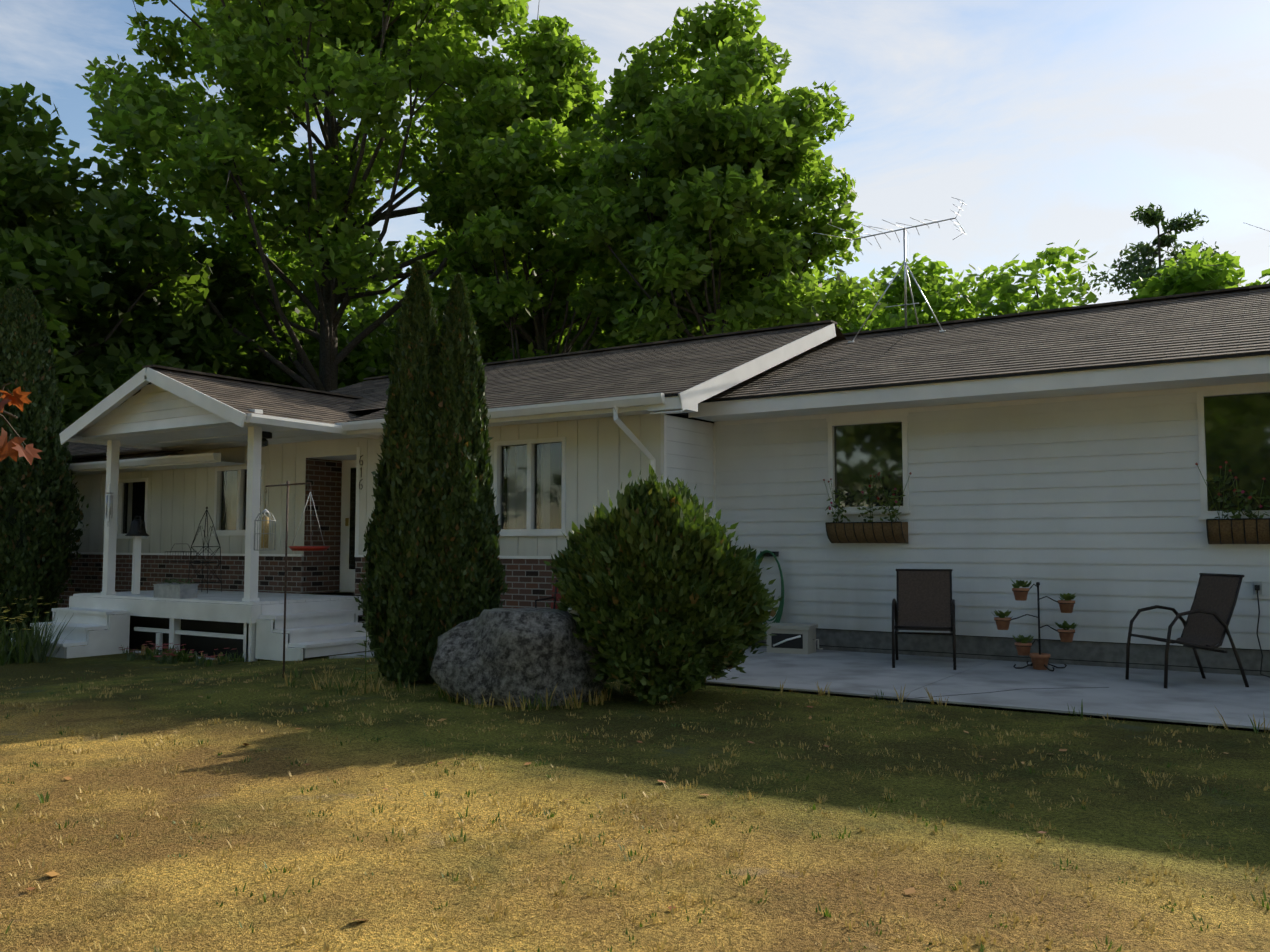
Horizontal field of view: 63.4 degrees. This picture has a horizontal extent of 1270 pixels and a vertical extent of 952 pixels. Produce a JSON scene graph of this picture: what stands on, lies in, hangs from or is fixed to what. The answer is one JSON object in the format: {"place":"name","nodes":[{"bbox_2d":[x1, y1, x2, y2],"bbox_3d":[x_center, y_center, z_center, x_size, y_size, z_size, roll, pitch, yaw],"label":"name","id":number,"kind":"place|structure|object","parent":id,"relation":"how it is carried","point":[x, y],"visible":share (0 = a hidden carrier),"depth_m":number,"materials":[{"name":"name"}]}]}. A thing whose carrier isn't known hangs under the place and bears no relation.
{"place":"outdoors","nodes":[
{"label":"outdoors","id":0,"kind":"place"},
{"bbox_2d":[0,382,41,464],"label":"maple leaves","id":1,"kind":"object","parent":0,"point":[13,447],"visible":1,"depth_m":4.28,"materials":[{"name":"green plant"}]},
{"bbox_2d":[535,580,562,608],"bbox_3d":[-0.584,1.610,11.684,1.100,0.825,0.484,-2,-4,28],"label":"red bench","id":2,"kind":"object","parent":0,"point":[555,597],"visible":0.17,"depth_m":12.08,"materials":[{"name":"red"}]},
{"bbox_2d":[0,593,1269,951],"bbox_3d":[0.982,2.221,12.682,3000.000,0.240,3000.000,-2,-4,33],"label":"lawn","id":3,"kind":"structure","parent":0,"point":[1110,837],"depth_m":4.66,"materials":[{"name":"green plant"}]},
{"bbox_2d":[0,598,73,665],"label":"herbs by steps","id":4,"kind":"object","parent":3,"relation":"on","point":[20,647],"visible":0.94,"depth_m":13.03,"materials":[{"name":"green plant"}]},
{"bbox_2d":[0,284,88,635],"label":"arborvitae","id":5,"kind":"object","parent":3,"relation":"on","point":[38,517],"visible":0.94,"depth_m":16.71,"materials":[{"name":"green plant"}]},
{"bbox_2d":[0,81,250,428],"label":"maple","id":6,"kind":"object","parent":3,"relation":"on","point":[61,255],"visible":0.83,"depth_m":27.82,"materials":[{"name":"green plant"}]},
{"bbox_2d":[119,641,236,666],"bbox_3d":[-5.811,2.263,13.038,2.218,0.223,0.706,-2,-4,33],"label":"flower bed","id":7,"kind":"object","parent":3,"relation":"on","point":[171,656],"visible":0.88,"depth_m":13.10,"materials":[{"name":"green plant"}]},
{"bbox_2d":[11,364,384,661],"bbox_3d":[-5.337,0.612,15.065,5.090,4.026,4.845,-2,-4,33],"label":"gabled porch","id":8,"kind":"object","parent":3,"relation":"on","point":[154,407],"visible":0.77,"depth_m":13.85,"materials":[{"name":"paint"}]},
{"bbox_2d":[106,492,113,526],"bbox_3d":[-7.590,0.419,14.834,0.100,0.620,0.095,-2,-4,33],"label":"wind chime","id":9,"kind":"object","parent":8,"relation":"attached to","point":[108,523],"visible":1,"depth_m":14.82,"materials":[{"name":"black"}]},
{"bbox_2d":[125,516,148,593],"bbox_3d":[-7.257,1.372,14.923,0.314,1.591,0.475,1,-4,-15],"label":"bell post","id":10,"kind":"object","parent":8,"relation":"attached to","point":[137,530],"visible":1,"depth_m":14.95,"materials":[{"name":"white"}]},
{"bbox_2d":[153,579,198,598],"bbox_3d":[-6.250,1.522,13.977,0.620,0.267,0.280,-2,-4,33],"label":"tub planter","id":11,"kind":"object","parent":8,"relation":"on","point":[176,590],"visible":1,"depth_m":13.85,"materials":[{"name":"grey metal"}]},
{"bbox_2d":[165,545,196,561],"bbox_3d":[-7.109,1.203,16.081,0.556,0.287,0.187,-2,-4,33],"label":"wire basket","id":12,"kind":"object","parent":8,"relation":"attached to","point":[183,555],"visible":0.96,"depth_m":16.05,"materials":[{"name":"black metal"}]},
{"bbox_2d":[188,507,221,592],"bbox_3d":[-6.476,1.105,15.500,0.352,1.300,0.352,-1,-4,13],"label":"obelisk trellis","id":13,"kind":"object","parent":8,"relation":"on","point":[208,546],"visible":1,"depth_m":15.48,"materials":[{"name":"black metal"}]},
{"bbox_2d":[55,215,367,397],"bbox_3d":[-14.788,-2.172,34.305,10.664,12.321,11.490,-2,-4,33],"label":"maple","id":14,"kind":"object","parent":3,"relation":"on","point":[234,305],"visible":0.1,"depth_m":32.45,"materials":[{"name":"green plant"}]},
{"bbox_2d":[254,481,329,677],"bbox_3d":[-3.313,1.105,9.803,1.093,2.130,0.380,-3,-5,41],"label":"bird feeder pole","id":15,"kind":"object","parent":3,"relation":"on","point":[265,533],"visible":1,"depth_m":9.86,"materials":[{"name":"black metal"}]},
{"bbox_2d":[246,214,404,385],"bbox_3d":[-14.158,-3.303,41.610,16.678,15.548,14.860,-2,-4,33],"label":"maple","id":16,"kind":"object","parent":3,"relation":"on","point":[365,313],"visible":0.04,"depth_m":38.17,"materials":[{"name":"green plant"}]},
{"bbox_2d":[75,0,579,593],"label":"maple","id":17,"kind":"object","parent":3,"relation":"on","point":[363,60],"visible":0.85,"depth_m":29.47,"materials":[{"name":"green plant"}]},
{"bbox_2d":[71,645,613,710],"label":"grass","id":18,"kind":"structure","parent":3,"relation":"on","point":[444,695],"depth_m":8.31,"materials":[{"name":"plant"}]},
{"bbox_2d":[354,607,380,693],"bbox_3d":[-2.286,1.473,8.692,0.231,0.770,0.223,-2,-4,27],"label":"weed sapling","id":19,"kind":"object","parent":3,"relation":"on","point":[365,658],"visible":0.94,"depth_m":8.69,"materials":[{"name":"green plant"}]},
{"bbox_2d":[354,260,439,683],"bbox_3d":[-2.032,-0.023,9.574,1.032,4.030,0.980,-2,-4,33],"label":"tall arborvitae","id":20,"kind":"object","parent":3,"relation":"on","point":[395,601],"visible":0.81,"depth_m":9.25,"materials":[{"name":"green plant"}]},
{"bbox_2d":[413,273,508,683],"bbox_3d":[-1.642,0.062,9.529,0.982,3.855,0.830,-2,-4,33],"label":"tall arborvitae","id":21,"kind":"object","parent":3,"relation":"on","point":[466,580],"visible":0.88,"depth_m":9.26,"materials":[{"name":"green plant"}]},
{"bbox_2d":[430,608,608,706],"bbox_3d":[-0.910,1.517,8.469,1.482,0.829,1.057,-1,-4,18],"label":"boulder","id":22,"kind":"object","parent":3,"relation":"on","point":[498,653],"visible":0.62,"depth_m":8.06,"materials":[{"name":"stone"}]},
{"bbox_2d":[417,15,639,362],"bbox_3d":[-2.818,-4.985,29.922,7.689,17.352,7.554,-2,-4,33],"label":"maple","id":23,"kind":"object","parent":3,"relation":"on","point":[529,177],"visible":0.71,"depth_m":28.50,"materials":[{"name":"green plant"}]},
{"bbox_2d":[437,267,632,362],"bbox_3d":[-3.603,-1.932,35.648,12.708,12.020,12.576,-2,-4,33],"label":"maple","id":24,"kind":"object","parent":3,"relation":"on","point":[579,343],"depth_m":32.67,"materials":[{"name":"green plant"}]},
{"bbox_2d":[34,658,1085,906],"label":"lawn weeds","id":25,"kind":"object","parent":3,"relation":"on","point":[40,796],"visible":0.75,"depth_m":6.13,"materials":[{"name":"green plant"}]},
{"bbox_2d":[27,670,1227,950],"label":"fallen leaves","id":26,"kind":"object","parent":3,"relation":"on","point":[909,890],"visible":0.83,"depth_m":5.47,"materials":[{"name":"brown plant"}]},
{"bbox_2d":[50,284,1269,675],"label":"ranch house","id":27,"kind":"structure","parent":3,"relation":"on","point":[1058,450],"depth_m":11.76,"materials":[{"name":"white wood"}]},
{"bbox_2d":[756,550,783,633],"bbox_3d":[0.892,1.449,11.979,1.732,1.169,0.949,2,-4,-26],"label":"garden hose","id":28,"kind":"object","parent":27,"relation":"attached to","point":[775,555],"visible":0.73,"depth_m":12.16,"materials":[{"name":"green rubber"}]},
{"bbox_2d":[823,472,911,543],"bbox_3d":[2.613,0.361,11.606,1.053,0.802,0.257,-2,-4,33],"label":"window box","id":29,"kind":"object","parent":27,"relation":"attached to","point":[868,531],"visible":1,"depth_m":11.54,"materials":[{"name":"black metal"}]},
{"bbox_2d":[814,197,964,353],"bbox_3d":[3.450,-2.644,14.549,1.848,2.351,2.071,2,-4,-31],"label":"tv antenna","id":30,"kind":"object","parent":27,"relation":"on","point":[905,266],"visible":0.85,"depth_m":14.57,"materials":[{"name":"silver metal"}]},
{"bbox_2d":[1195,461,1269,543],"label":"window box","id":31,"kind":"object","parent":27,"relation":"attached to","point":[1238,529],"visible":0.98,"depth_m":9.60,"materials":[{"name":"black metal"}]},
{"bbox_2d":[1253,581,1269,677],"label":"electrical cable","id":32,"kind":"object","parent":27,"relation":"attached to","point":[1257,588],"visible":0.98,"depth_m":9.55,"materials":[{"name":"black plastic"}]},
{"bbox_2d":[544,464,783,708],"bbox_3d":[0.174,0.911,8.543,1.978,2.032,1.712,-2,-4,33],"label":"bush","id":33,"kind":"object","parent":3,"relation":"on","point":[662,588],"visible":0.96,"depth_m":8.00,"materials":[{"name":"green plant"}]},
{"bbox_2d":[568,608,579,623],"bbox_3d":[-0.477,1.089,8.430,0.124,0.260,0.174,-2,-4,29],"label":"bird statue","id":34,"kind":"object","parent":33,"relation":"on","point":[573,612],"visible":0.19,"depth_m":8.36,"materials":[{"name":"grey stone"}]},
{"bbox_2d":[547,0,887,343],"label":"maple","id":35,"kind":"object","parent":3,"relation":"on","point":[719,162],"visible":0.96,"depth_m":25.50,"materials":[{"name":"green plant"}]},
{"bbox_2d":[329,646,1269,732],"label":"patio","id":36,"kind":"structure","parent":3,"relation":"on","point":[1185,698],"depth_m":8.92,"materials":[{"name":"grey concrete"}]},
{"bbox_2d":[766,623,822,653],"bbox_3d":[1.824,1.845,11.668,0.620,0.310,0.380,-2,-4,25],"label":"hose reel box","id":37,"kind":"object","parent":36,"relation":"on","point":[793,638],"visible":0.94,"depth_m":11.54,"materials":[{"name":"beige plastic"}]},
{"bbox_2d":[892,569,955,669],"bbox_3d":[2.950,1.444,10.491,0.612,0.966,0.771,-1,-4,17],"label":"patio chair","id":38,"kind":"object","parent":36,"relation":"on","point":[925,601],"visible":0.98,"depth_m":10.73,"materials":[{"name":"brown fabric"}]},
{"bbox_2d":[991,580,1076,670],"bbox_3d":[3.954,1.461,10.180,0.788,0.881,0.455,-3,-5,37],"label":"plant stand","id":39,"kind":"object","parent":36,"relation":"on","point":[1039,660],"visible":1,"depth_m":10.10,"materials":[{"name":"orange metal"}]},
{"bbox_2d":[1125,573,1248,688],"bbox_3d":[4.860,1.352,9.101,0.771,0.966,0.612,0,-4,-5],"label":"patio chair","id":40,"kind":"object","parent":36,"relation":"on","point":[1207,621],"visible":0.98,"depth_m":9.08,"materials":[{"name":"brown metal"}]},
{"bbox_2d":[744,263,855,299],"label":"maple","id":41,"kind":"object","parent":3,"relation":"on","point":[829,272],"depth_m":47.38,"materials":[{"name":"green plant"}]},
{"bbox_2d":[818,253,995,332],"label":"tree","id":42,"kind":"object","parent":3,"relation":"on","point":[892,317],"visible":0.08,"depth_m":43.62,"materials":[{"name":"green plant"}]},
{"bbox_2d":[938,239,1097,320],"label":"tree","id":43,"kind":"object","parent":3,"relation":"on","point":[1001,288],"visible":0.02,"depth_m":41.30,"materials":[{"name":"green plant"}]},
{"bbox_2d":[780,680,1269,733],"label":"grass tufts","id":44,"kind":"object","parent":3,"relation":"on","point":[932,703],"visible":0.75,"depth_m":8.01,"materials":[{"name":"plant"}]},
{"bbox_2d":[1078,202,1218,296],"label":"pine","id":45,"kind":"object","parent":3,"relation":"on","point":[1150,217],"visible":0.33,"depth_m":45.62,"materials":[{"name":"green plant"}]},
{"bbox_2d":[1128,244,1261,299],"bbox_3d":[22.736,-2.311,40.386,10.056,13.402,9.504,-2,-4,33],"label":"tree","id":46,"kind":"object","parent":3,"relation":"on","point":[1192,272],"visible":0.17,"depth_m":39.84,"materials":[{"name":"green plant"}]},
{"bbox_2d":[1243,222,1269,285],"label":"tree","id":47,"kind":"object","parent":3,"relation":"on","point":[1266,272],"visible":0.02,"depth_m":42.70,"materials":[{"name":"green plant"}]},
{"bbox_2d":[0,0,1269,338],"label":"sky","id":48,"kind":"structure","parent":0,"point":[1054,121],"materials":[{"name":"blue"}]}
]}

